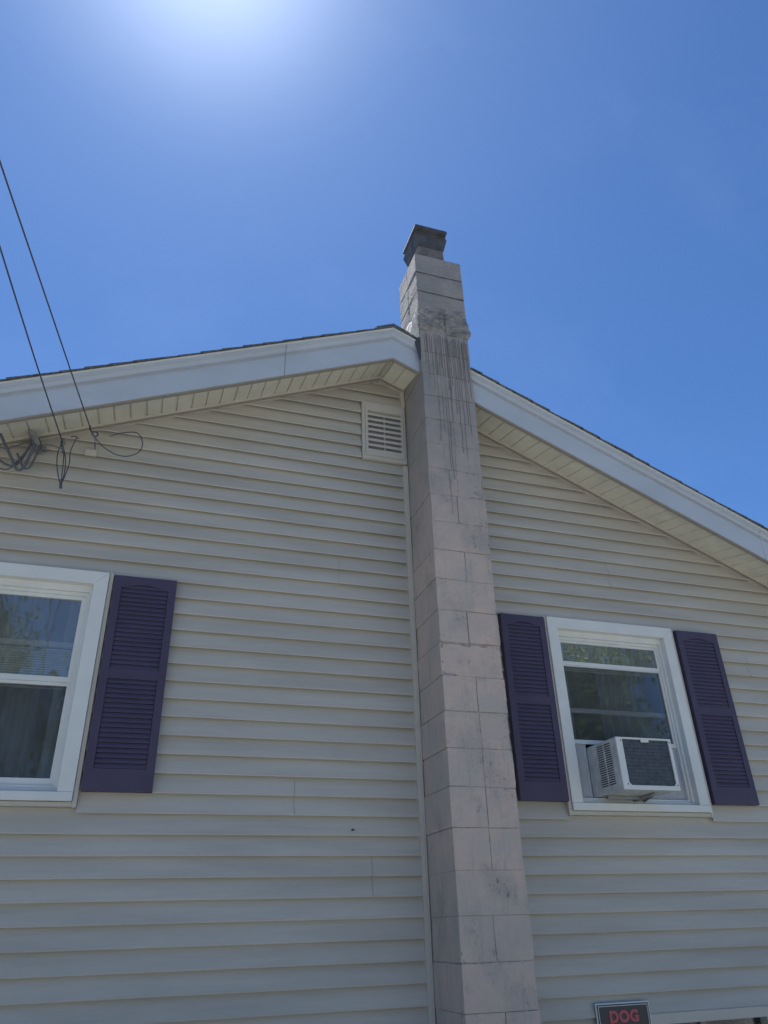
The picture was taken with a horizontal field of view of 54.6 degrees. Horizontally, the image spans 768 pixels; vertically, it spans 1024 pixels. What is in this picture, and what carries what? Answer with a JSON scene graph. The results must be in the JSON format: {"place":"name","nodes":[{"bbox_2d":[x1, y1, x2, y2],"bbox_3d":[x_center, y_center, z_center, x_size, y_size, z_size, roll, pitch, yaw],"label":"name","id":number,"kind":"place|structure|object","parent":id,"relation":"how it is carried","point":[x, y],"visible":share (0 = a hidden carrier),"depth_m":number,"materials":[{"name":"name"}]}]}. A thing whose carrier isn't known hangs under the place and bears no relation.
{"place":"outdoors","nodes":[
{"label":"outdoors","id":0,"kind":"place"},
{"bbox_2d":[0,0,767,527],"label":"sky","id":1,"kind":"structure","parent":0,"point":[183,176],"materials":[{"name":"blue"}]},
{"label":"ground","id":2,"kind":"structure","parent":0,"visible":0},
{"bbox_2d":[0,224,767,1023],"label":"house","id":3,"kind":"structure","parent":2,"relation":"on","point":[320,754],"depth_m":4.47,"materials":[{"name":"plastic"}]},
{"bbox_2d":[0,595,58,777],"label":"curtain","id":4,"kind":"object","parent":3,"relation":"hanging from","point":[30,618],"visible":0.52,"depth_m":4.10,"materials":[{"name":"fabric"}]},
{"bbox_2d":[0,429,60,470],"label":"power drop","id":5,"kind":"object","parent":3,"relation":"attached to","point":[35,443],"visible":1,"depth_m":4.45,"materials":[{"name":"metal"}]},
{"bbox_2d":[0,645,72,689],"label":"window blind","id":6,"kind":"object","parent":3,"relation":"attached to","point":[36,662],"depth_m":4.11,"materials":[{"name":"white plastic"}]},
{"bbox_2d":[0,246,78,488],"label":"service cable","id":7,"kind":"object","parent":3,"relation":"attached to","point":[64,454],"visible":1,"depth_m":4.14,"materials":[{"name":"grey plastic"}]},
{"bbox_2d":[0,561,114,808],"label":"window","id":8,"kind":"structure","parent":3,"relation":"in","point":[93,588],"depth_m":4.05,"materials":[{"name":"white plastic"}]},
{"bbox_2d":[37,601,81,777],"bbox_3d":[-1.772,1.023,4.148,0.140,1.180,0.046,8,-31,-16],"label":"curtain","id":9,"kind":"object","parent":3,"relation":"hanging from","point":[50,740],"visible":0.27,"depth_m":4.08,"materials":[{"name":"white fabric"}]},
{"bbox_2d":[0,160,142,456],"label":"service cable","id":10,"kind":"object","parent":3,"relation":"attached to","point":[90,452],"visible":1,"depth_m":3.79,"materials":[{"name":"grey plastic"}]},
{"bbox_2d":[561,646,576,738],"bbox_3d":[1.226,1.379,5.068,0.150,1.100,0.041,8,-31,-16],"label":"curtain","id":11,"kind":"object","parent":3,"relation":"hanging from","point":[570,705],"visible":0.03,"depth_m":5.15,"materials":[{"name":"white fabric"}]},
{"bbox_2d":[560,643,654,677],"bbox_3d":[1.557,1.042,5.291,0.820,0.230,0.008,8,-31,-16],"label":"window blind","id":12,"kind":"object","parent":3,"relation":"attached to","point":[571,652],"depth_m":5.24,"materials":[{"name":"white plastic"}]},
{"bbox_2d":[594,669,650,739],"bbox_3d":[1.687,1.441,5.203,0.380,1.100,0.054,8,-31,-16],"label":"curtain","id":13,"kind":"object","parent":3,"relation":"hanging from","point":[620,693],"visible":0.39,"depth_m":5.25,"materials":[{"name":"fabric"}]},
{"bbox_2d":[594,1000,651,1023],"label":"warning sign","id":14,"kind":"object","parent":3,"relation":"attached to","point":[633,1012],"visible":1,"depth_m":4.06,"materials":[{"name":"grey plastic"}]},
{"bbox_2d":[541,615,714,818],"bbox_3d":[1.599,1.369,5.017,1.062,1.292,0.142,8,-31,-16],"label":"window","id":15,"kind":"structure","parent":3,"relation":"in","point":[606,645],"depth_m":5.06,"materials":[{"name":"white plastic"}]},
{"bbox_2d":[586,737,680,801],"bbox_3d":[1.562,1.629,4.674,0.400,0.337,0.340,8,-31,-16],"label":"air conditioner","id":16,"kind":"object","parent":3,"relation":"attached to","point":[633,769],"visible":1,"depth_m":4.57,"materials":[{"name":"white plastic"}]},
{"bbox_2d":[651,1005,767,1023],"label":"window","id":17,"kind":"structure","parent":3,"relation":"in","point":[759,1013],"depth_m":4.21,"materials":[{"name":"beige"}]}
]}

